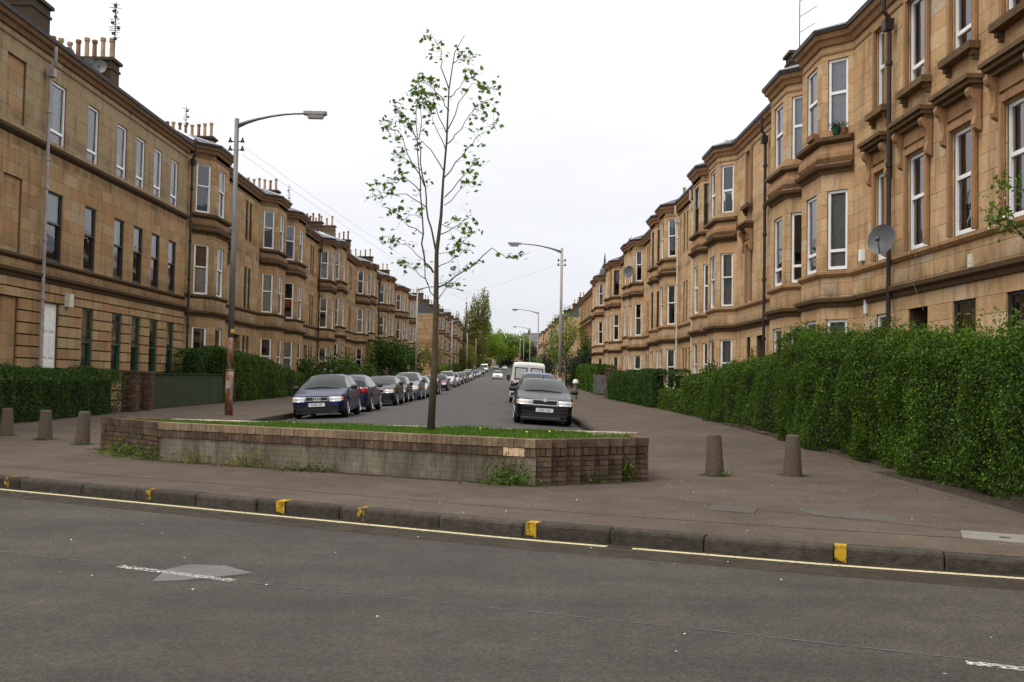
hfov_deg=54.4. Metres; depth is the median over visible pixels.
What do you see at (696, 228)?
window
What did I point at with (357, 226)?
overhead wire
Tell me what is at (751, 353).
shrub
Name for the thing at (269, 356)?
window
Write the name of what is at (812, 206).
window
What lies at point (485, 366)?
white van
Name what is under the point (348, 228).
overhead wire
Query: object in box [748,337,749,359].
window
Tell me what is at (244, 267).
window
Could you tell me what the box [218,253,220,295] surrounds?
window
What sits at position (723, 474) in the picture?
weed clump
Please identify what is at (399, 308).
window
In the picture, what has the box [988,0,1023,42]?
window
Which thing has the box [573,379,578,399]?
white post
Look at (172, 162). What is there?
window
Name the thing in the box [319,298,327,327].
window
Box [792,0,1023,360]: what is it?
tenement
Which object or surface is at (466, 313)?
poplar tree
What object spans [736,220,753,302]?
window
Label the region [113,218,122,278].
window
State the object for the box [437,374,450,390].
parked car
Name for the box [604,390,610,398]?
garden wall
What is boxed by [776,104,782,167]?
window
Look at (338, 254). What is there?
window
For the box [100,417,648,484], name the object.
brick planter
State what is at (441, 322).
window
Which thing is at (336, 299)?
window
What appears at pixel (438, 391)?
parked car
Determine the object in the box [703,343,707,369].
window
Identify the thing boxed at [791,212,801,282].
window
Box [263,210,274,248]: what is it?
window
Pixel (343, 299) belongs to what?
window
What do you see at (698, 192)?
window
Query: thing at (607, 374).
shrub
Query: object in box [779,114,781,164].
window
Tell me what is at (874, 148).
window
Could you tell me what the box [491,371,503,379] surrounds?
parked car
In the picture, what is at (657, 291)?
window
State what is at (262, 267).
tenement
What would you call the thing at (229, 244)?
window
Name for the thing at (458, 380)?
parked car
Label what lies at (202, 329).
window
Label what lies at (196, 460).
weed clump
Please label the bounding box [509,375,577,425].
parked car
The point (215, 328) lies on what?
window
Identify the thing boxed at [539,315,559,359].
tenement
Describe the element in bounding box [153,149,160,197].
window
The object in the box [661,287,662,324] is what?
window
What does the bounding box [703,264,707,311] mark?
window
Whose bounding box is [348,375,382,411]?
parked car
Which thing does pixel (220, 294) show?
window
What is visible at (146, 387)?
brick pier
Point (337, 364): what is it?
shrub
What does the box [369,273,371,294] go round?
window
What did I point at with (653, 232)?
window
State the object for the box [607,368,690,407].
hedge
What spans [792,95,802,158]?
window
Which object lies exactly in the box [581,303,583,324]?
window
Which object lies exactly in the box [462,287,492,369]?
poplar tree
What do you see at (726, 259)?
window
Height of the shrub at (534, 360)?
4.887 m
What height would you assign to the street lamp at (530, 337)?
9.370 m
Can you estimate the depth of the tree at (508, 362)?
413.29 m
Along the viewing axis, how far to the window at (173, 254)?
42.45 m
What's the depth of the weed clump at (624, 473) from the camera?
13.53 m
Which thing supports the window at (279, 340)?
in the tenement at (262, 267)
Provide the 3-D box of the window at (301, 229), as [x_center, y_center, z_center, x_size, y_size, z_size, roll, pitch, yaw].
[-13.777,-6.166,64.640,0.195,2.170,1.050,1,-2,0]
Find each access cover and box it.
[706,504,757,513]
[961,530,1023,543]
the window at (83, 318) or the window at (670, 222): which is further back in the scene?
the window at (670, 222)
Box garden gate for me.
[593,373,606,394]
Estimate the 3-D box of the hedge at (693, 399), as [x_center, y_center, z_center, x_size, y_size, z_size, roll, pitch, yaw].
[7.378,2.044,37.190,1.497,1.743,5.747,1,-2,0]
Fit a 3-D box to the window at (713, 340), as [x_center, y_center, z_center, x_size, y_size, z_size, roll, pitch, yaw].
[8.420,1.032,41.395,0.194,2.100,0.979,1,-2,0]
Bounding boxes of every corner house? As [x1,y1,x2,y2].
[485,357,495,366]
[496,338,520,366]
[521,330,536,361]
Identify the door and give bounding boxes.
[42,302,55,377]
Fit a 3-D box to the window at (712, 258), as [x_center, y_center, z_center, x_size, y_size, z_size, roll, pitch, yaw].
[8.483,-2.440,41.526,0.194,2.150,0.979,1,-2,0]
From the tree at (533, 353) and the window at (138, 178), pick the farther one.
the tree at (533, 353)
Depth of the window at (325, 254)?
75.34 m
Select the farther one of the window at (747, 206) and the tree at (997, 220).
the window at (747, 206)
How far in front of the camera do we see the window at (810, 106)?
28.62 m
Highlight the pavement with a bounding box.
[0,366,1023,556]
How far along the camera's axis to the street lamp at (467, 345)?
212.03 m
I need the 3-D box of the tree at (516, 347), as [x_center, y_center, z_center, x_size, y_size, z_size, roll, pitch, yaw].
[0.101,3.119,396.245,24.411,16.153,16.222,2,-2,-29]
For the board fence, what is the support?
on the pavement
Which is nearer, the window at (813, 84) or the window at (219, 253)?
the window at (813, 84)
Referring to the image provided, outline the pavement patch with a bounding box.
[788,507,895,521]
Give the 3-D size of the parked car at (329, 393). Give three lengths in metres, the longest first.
4.254 x 2.150 x 1.557 m
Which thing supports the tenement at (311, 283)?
on the ground
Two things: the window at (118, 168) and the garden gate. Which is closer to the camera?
the window at (118, 168)
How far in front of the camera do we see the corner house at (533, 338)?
455.27 m
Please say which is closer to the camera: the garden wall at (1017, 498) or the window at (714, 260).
the garden wall at (1017, 498)
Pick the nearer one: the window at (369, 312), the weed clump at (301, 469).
the weed clump at (301, 469)
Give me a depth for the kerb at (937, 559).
9.29 m
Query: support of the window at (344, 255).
in the tenement at (352, 303)
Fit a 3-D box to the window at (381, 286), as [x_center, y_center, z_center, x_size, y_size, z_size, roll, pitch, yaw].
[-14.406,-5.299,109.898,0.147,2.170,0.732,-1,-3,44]
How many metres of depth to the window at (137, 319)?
38.46 m
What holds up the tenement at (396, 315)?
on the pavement
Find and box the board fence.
[153,373,235,407]
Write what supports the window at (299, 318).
in the tenement at (311, 283)
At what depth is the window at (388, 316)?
115.58 m
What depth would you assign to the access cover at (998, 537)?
9.07 m
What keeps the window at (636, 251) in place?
in the tenement at (640, 271)
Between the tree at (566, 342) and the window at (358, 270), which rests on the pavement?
the tree at (566, 342)
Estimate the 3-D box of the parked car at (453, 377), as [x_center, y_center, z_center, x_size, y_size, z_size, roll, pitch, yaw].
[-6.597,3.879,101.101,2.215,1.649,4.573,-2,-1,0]
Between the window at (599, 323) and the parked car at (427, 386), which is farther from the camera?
the window at (599, 323)
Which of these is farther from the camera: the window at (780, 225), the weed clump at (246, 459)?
the window at (780, 225)
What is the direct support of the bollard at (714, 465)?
on the pavement
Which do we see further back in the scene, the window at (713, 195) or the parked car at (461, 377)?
the parked car at (461, 377)
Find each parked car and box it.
[292,373,360,418]
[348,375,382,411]
[370,373,403,404]
[395,376,412,401]
[396,372,425,399]
[421,376,429,397]
[424,375,440,394]
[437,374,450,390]
[440,371,456,386]
[454,372,464,383]
[454,373,460,385]
[461,372,467,382]
[467,371,472,380]
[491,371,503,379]
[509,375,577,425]
[511,370,566,388]
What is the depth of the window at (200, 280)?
45.03 m
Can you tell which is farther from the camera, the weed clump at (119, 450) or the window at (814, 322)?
the window at (814, 322)
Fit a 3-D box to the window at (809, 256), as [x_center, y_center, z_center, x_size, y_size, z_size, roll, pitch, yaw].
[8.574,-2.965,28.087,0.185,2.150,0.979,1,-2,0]
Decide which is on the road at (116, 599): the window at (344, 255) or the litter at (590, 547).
the litter at (590, 547)
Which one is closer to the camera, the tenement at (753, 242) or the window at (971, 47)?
the window at (971, 47)
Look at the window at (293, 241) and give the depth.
63.38 m
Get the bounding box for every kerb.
[0,475,1023,574]
[87,366,490,449]
[572,416,598,430]
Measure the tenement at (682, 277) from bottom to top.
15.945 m
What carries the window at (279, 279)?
in the tenement at (262, 267)
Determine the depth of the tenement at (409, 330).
144.94 m
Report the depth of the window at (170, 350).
42.33 m
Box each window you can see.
[46,191,61,262]
[50,81,64,146]
[79,308,90,375]
[83,206,94,271]
[87,105,97,163]
[109,313,119,381]
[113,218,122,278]
[116,124,125,178]
[129,316,138,369]
[132,226,141,283]
[135,137,143,188]
[149,319,155,370]
[150,233,158,287]
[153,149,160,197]
[164,322,171,372]
[167,240,174,291]
[170,159,176,205]
[191,327,205,354]
[193,244,208,294]
[196,164,210,212]
[215,328,220,345]
[216,249,222,297]
[218,171,224,218]
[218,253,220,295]
[220,177,222,216]
[227,240,236,263]
[242,336,243,351]
[243,267,245,307]
[245,200,247,239]
[246,336,247,352]
[247,269,249,308]
[249,203,251,241]
[260,338,270,359]
[262,273,272,312]
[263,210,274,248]
[277,339,280,363]
[278,276,281,313]
[278,279,280,312]
[280,215,283,251]
[280,219,281,249]
[283,341,291,374]
[285,282,293,317]
[286,225,294,259]
[298,285,301,319]
[300,229,302,262]
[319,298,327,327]
[321,250,328,278]
[331,300,332,328]
[335,297,338,324]
[336,253,339,278]
[342,299,343,325]
[343,255,344,280]
[357,309,362,332]
[358,270,363,293]
[368,309,370,331]
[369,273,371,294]
[380,283,384,302]
[388,316,389,334]
[396,293,400,309]
[396,322,399,338]
[410,302,413,316]
[440,318,442,328]
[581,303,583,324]
[583,301,585,322]
[585,299,587,321]
[586,322,589,347]
[587,297,589,319]
[588,321,591,348]
[598,322,602,343]
[599,284,602,304]
[599,323,600,342]
[613,314,618,339]
[613,357,617,370]
[614,270,618,294]
[630,305,631,335]
[634,355,640,369]
[635,251,641,280]
[635,304,640,334]
[637,256,638,279]
[651,293,652,328]
[652,232,653,265]
[657,291,658,326]
[658,230,659,260]
[660,350,661,367]
[661,222,663,258]
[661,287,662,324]
[666,349,674,387]
[667,285,675,324]
[668,219,675,256]
[694,344,696,372]
[695,187,698,232]
[695,266,697,313]
[697,269,697,311]
[698,192,698,226]
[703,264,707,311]
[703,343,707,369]
[704,183,708,228]
[710,340,714,363]
[711,256,714,308]
[712,170,715,216]
[713,260,714,305]
[714,176,715,203]
[720,339,732,366]
[721,253,732,305]
[722,164,733,212]
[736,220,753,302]
[740,144,752,215]
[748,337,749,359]
[774,328,780,351]
[775,217,781,286]
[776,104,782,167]
[778,224,781,282]
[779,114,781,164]
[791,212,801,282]
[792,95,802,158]
[807,196,816,274]
[807,321,815,330]
[808,69,817,135]
[811,205,813,270]
[812,82,814,133]
[827,319,846,344]
[828,189,847,269]
[829,57,847,129]
[857,131,893,260]
[865,16,886,128]
[878,314,885,348]
[887,104,934,250]
[895,0,931,107]
[928,73,984,236]
[938,0,980,77]
[955,298,976,332]
[977,35,1023,219]
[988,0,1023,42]
[1009,290,1023,360]
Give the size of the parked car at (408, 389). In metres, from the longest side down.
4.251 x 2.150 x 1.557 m
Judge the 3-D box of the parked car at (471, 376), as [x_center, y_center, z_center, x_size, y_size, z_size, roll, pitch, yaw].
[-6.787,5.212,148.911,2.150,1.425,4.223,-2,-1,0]
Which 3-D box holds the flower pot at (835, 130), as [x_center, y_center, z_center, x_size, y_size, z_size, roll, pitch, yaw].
[8.748,-5.814,26.933,0.445,0.462,0.340,3,-3,-38]
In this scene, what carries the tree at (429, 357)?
on the pavement
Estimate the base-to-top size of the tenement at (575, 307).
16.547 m
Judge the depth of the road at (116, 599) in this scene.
6.52 m
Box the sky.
[45,0,866,339]
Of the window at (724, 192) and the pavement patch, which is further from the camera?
the window at (724, 192)
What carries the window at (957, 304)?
in the tenement at (924, 99)
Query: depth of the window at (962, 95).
20.28 m
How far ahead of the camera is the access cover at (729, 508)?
10.73 m
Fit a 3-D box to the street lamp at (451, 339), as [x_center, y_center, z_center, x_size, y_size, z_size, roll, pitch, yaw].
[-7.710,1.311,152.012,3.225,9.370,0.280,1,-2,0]
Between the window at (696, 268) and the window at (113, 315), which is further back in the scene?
the window at (696, 268)
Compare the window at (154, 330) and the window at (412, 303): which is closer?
the window at (154, 330)
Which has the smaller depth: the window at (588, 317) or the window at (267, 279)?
the window at (267, 279)
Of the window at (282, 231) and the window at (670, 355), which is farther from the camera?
the window at (282, 231)
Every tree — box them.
[358,332,429,375]
[363,29,529,430]
[420,337,446,372]
[458,344,477,370]
[459,346,466,370]
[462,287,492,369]
[463,293,468,327]
[472,323,509,363]
[489,328,532,367]
[493,352,517,367]
[517,342,536,361]
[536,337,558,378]
[545,306,584,385]
[574,327,591,363]
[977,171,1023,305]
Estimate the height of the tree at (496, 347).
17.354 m
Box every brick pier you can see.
[120,370,140,411]
[138,371,155,409]
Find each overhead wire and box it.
[245,148,521,319]
[245,156,506,318]
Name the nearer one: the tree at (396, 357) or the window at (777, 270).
the window at (777, 270)
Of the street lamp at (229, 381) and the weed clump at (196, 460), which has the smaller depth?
the weed clump at (196, 460)
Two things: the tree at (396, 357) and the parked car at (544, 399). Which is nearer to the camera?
the parked car at (544, 399)
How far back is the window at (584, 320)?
117.92 m
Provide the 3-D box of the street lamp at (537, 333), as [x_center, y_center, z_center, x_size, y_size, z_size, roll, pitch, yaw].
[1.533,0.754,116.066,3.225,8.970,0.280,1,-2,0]
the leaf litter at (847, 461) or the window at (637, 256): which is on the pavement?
the leaf litter at (847, 461)
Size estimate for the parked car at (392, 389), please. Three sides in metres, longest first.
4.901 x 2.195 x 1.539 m
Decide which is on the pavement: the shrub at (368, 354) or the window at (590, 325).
the shrub at (368, 354)
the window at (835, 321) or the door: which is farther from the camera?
the door
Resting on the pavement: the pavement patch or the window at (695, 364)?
the pavement patch
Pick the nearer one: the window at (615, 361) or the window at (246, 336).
the window at (246, 336)
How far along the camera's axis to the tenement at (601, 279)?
94.94 m
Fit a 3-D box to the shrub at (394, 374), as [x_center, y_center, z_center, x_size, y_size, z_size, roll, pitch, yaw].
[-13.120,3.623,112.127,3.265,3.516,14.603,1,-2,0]
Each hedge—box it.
[0,362,125,422]
[172,345,224,374]
[193,345,286,402]
[278,367,311,396]
[437,363,460,373]
[568,363,617,394]
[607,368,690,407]
[657,388,687,412]
[678,373,728,418]
[700,344,842,433]
[772,308,1023,500]
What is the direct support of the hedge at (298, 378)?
on the pavement
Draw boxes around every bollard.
[0,408,13,435]
[37,410,52,439]
[74,411,90,444]
[705,434,723,475]
[782,435,801,475]
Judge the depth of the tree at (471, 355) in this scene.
248.34 m
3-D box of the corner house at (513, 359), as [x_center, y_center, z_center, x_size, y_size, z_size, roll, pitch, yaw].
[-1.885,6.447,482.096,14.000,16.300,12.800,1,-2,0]
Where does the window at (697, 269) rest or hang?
in the tenement at (682, 277)
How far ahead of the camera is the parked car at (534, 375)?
39.24 m
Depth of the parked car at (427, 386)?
65.35 m
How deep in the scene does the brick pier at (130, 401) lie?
31.98 m
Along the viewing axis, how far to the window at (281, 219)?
60.34 m
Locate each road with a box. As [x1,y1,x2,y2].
[0,487,1023,681]
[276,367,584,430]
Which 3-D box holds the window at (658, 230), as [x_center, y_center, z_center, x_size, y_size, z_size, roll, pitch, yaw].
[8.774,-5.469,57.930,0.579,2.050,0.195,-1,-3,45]
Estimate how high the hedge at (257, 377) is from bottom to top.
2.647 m
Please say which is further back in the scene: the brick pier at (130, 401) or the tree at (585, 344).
the tree at (585, 344)
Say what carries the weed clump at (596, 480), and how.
on the pavement
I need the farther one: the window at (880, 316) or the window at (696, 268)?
the window at (696, 268)
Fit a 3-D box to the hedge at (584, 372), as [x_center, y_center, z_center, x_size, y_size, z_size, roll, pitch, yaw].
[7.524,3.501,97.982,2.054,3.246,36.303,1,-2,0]
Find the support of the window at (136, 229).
in the tenement at (68, 204)
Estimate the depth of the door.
31.12 m
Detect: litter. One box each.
[8,485,992,673]
[689,419,1020,511]
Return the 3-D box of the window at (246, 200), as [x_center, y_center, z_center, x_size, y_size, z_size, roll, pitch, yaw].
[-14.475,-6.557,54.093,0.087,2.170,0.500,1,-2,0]
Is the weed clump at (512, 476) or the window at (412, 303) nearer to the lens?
the weed clump at (512, 476)
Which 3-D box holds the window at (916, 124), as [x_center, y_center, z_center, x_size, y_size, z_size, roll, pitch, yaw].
[9.092,-3.593,22.410,0.636,2.995,1.800,1,-2,0]
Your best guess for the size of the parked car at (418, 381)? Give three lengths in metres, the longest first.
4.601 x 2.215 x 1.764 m
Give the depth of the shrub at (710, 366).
39.56 m
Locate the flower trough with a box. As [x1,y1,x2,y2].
[806,134,818,143]
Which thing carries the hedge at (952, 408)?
on the pavement
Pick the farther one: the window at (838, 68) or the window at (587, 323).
the window at (587, 323)
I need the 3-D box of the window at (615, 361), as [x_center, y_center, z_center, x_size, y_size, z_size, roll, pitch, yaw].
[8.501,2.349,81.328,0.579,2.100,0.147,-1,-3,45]
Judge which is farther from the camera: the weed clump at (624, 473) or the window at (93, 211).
the window at (93, 211)
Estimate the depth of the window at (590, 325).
108.76 m
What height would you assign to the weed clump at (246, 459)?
0.384 m
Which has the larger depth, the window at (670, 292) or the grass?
the window at (670, 292)
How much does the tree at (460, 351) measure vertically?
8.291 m
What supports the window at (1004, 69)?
in the tenement at (924, 99)
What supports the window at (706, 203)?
in the tenement at (682, 277)
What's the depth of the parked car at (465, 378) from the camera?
127.94 m
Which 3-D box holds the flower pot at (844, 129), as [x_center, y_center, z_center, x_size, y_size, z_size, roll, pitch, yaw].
[8.934,-5.778,26.802,0.280,0.387,0.232,0,-2,27]
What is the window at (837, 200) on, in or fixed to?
in the tenement at (924, 99)
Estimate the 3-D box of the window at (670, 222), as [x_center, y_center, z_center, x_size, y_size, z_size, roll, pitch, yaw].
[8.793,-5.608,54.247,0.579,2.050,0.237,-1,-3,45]
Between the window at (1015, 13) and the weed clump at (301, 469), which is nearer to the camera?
the weed clump at (301, 469)
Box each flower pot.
[827,118,842,134]
[840,122,848,133]
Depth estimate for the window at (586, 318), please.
114.90 m
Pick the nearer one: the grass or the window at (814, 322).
the grass
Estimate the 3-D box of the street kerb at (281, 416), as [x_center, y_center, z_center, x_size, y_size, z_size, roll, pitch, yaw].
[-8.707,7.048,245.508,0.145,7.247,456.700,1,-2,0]
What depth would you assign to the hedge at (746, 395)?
28.36 m
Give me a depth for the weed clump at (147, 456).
15.57 m
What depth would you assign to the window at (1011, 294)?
18.26 m
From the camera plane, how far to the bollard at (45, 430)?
19.30 m
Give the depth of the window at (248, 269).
54.93 m
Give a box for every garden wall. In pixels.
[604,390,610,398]
[721,423,1023,503]
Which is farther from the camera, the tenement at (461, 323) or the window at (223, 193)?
the tenement at (461, 323)
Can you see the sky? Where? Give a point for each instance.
(606, 108)
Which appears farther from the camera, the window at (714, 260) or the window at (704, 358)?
the window at (704, 358)
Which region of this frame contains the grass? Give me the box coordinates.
[128,417,631,438]
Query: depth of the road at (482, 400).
37.53 m
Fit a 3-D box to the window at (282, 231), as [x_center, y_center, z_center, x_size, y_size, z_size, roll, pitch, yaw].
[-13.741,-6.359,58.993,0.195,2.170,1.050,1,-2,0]
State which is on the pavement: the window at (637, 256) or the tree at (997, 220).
the tree at (997, 220)
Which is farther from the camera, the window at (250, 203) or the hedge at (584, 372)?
the hedge at (584, 372)
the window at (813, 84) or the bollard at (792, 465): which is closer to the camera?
the bollard at (792, 465)
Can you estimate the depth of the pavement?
12.54 m
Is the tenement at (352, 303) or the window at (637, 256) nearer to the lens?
the window at (637, 256)
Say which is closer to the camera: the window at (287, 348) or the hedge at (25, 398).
the hedge at (25, 398)
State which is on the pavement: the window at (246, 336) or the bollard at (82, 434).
the bollard at (82, 434)
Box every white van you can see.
[480,364,488,371]
[507,362,544,401]
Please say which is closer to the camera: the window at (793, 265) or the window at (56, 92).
the window at (793, 265)
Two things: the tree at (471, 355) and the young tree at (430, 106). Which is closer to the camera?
the young tree at (430, 106)
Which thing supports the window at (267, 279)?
in the tenement at (262, 267)
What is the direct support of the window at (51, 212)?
in the tenement at (68, 204)
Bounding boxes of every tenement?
[0,0,194,406]
[87,107,292,375]
[247,177,340,375]
[287,187,372,372]
[309,215,391,374]
[350,249,406,369]
[378,263,418,371]
[410,289,453,375]
[429,300,463,371]
[444,312,468,370]
[451,315,474,368]
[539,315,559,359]
[543,306,570,372]
[551,292,583,379]
[577,253,623,363]
[593,254,609,368]
[606,236,631,370]
[623,187,685,369]
[655,140,727,402]
[702,0,816,374]
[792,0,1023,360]
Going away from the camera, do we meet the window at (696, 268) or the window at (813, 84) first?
the window at (813, 84)
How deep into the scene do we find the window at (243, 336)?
54.03 m
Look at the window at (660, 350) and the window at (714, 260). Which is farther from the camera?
the window at (660, 350)
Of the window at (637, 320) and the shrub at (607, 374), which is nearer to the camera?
the window at (637, 320)
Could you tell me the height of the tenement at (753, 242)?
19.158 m
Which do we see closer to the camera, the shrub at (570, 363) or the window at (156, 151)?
the window at (156, 151)
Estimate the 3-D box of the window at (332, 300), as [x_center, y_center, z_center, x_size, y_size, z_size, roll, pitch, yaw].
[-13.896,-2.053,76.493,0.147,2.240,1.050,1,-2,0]
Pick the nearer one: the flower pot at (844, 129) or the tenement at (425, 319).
the flower pot at (844, 129)
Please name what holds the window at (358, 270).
in the tenement at (352, 303)
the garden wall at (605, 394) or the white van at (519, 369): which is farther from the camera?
the garden wall at (605, 394)
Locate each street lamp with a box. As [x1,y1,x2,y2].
[225,111,326,414]
[415,285,451,371]
[451,319,472,370]
[466,332,481,368]
[508,242,565,380]
[512,309,538,362]
[513,326,530,361]
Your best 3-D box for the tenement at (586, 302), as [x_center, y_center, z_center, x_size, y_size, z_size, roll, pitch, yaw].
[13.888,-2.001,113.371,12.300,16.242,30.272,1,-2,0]
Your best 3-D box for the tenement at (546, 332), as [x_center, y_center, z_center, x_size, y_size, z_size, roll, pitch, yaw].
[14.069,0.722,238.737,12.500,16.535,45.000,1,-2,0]
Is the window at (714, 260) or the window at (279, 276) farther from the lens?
the window at (279, 276)
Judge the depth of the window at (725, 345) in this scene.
40.39 m
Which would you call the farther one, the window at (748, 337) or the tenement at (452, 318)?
the tenement at (452, 318)
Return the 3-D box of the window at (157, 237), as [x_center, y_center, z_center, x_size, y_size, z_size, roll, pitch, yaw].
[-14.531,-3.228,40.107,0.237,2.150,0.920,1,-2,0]
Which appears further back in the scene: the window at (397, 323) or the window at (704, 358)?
the window at (397, 323)
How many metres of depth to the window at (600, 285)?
95.42 m
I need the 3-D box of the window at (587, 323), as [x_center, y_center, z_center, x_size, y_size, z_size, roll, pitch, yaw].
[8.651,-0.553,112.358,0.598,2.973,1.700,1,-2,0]
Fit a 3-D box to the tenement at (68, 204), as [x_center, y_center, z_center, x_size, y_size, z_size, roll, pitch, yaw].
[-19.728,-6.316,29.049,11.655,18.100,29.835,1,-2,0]
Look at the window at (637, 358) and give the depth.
67.80 m
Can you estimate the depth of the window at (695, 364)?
45.52 m
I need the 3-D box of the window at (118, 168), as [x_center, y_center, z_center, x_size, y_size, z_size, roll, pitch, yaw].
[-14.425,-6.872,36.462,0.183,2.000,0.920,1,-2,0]
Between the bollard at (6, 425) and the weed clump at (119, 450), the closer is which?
the weed clump at (119, 450)
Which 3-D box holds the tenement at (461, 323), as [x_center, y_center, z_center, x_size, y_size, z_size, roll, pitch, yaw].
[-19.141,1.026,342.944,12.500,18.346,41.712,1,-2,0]
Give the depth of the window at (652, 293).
59.32 m
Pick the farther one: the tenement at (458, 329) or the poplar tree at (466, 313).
the poplar tree at (466, 313)
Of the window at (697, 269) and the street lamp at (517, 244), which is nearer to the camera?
the window at (697, 269)
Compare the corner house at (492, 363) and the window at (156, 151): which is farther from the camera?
the corner house at (492, 363)
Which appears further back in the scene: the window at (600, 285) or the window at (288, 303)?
the window at (600, 285)
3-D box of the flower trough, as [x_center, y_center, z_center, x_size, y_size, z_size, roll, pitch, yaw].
[8.365,-5.629,27.735,0.180,0.160,0.550,1,-2,0]
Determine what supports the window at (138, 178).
in the tenement at (68, 204)
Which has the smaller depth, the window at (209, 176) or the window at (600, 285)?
the window at (209, 176)
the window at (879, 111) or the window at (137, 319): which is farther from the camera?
the window at (137, 319)
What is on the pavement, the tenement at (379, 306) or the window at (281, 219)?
the tenement at (379, 306)
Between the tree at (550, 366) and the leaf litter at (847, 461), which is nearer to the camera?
the leaf litter at (847, 461)
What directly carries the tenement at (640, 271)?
on the ground
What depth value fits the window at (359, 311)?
93.90 m
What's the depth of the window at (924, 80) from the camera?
22.88 m
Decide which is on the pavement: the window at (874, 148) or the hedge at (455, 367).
the hedge at (455, 367)
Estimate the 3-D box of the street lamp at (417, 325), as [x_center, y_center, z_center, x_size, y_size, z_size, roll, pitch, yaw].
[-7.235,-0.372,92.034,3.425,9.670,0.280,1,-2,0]
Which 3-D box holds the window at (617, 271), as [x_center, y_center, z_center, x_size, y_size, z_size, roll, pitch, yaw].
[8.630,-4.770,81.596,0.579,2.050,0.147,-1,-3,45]
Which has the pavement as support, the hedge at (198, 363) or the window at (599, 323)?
the hedge at (198, 363)
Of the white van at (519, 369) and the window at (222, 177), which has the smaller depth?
the window at (222, 177)
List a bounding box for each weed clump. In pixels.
[82,432,142,456]
[126,442,164,460]
[164,441,215,463]
[212,443,276,467]
[273,461,339,472]
[459,440,557,488]
[582,468,606,482]
[615,437,638,481]
[706,469,739,476]
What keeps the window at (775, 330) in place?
in the tenement at (753, 242)
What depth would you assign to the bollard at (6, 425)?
20.20 m
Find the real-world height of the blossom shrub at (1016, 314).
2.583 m
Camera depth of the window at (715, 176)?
42.73 m
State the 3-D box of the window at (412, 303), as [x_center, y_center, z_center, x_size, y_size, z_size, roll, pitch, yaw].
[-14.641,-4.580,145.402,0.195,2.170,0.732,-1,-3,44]
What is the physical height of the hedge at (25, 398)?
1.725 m
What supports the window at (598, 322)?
in the tenement at (601, 279)
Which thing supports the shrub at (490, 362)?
on the pavement
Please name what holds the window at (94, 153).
in the tenement at (68, 204)
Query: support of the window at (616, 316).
in the tenement at (618, 308)
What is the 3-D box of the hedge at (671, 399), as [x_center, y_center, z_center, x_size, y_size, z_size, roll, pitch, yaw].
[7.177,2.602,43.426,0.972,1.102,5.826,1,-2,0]
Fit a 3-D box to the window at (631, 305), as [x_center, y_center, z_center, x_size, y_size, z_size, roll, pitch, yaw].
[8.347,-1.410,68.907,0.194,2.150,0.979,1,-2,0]
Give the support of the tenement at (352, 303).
on the ground
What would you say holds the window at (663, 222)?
in the tenement at (682, 277)
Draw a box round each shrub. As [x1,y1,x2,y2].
[289,348,386,381]
[360,338,376,373]
[377,368,407,375]
[479,357,491,366]
[530,354,547,367]
[562,345,591,387]
[601,360,621,389]
[699,358,717,373]
[739,348,757,360]
[885,306,1023,361]
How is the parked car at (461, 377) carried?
on the road at (482, 400)

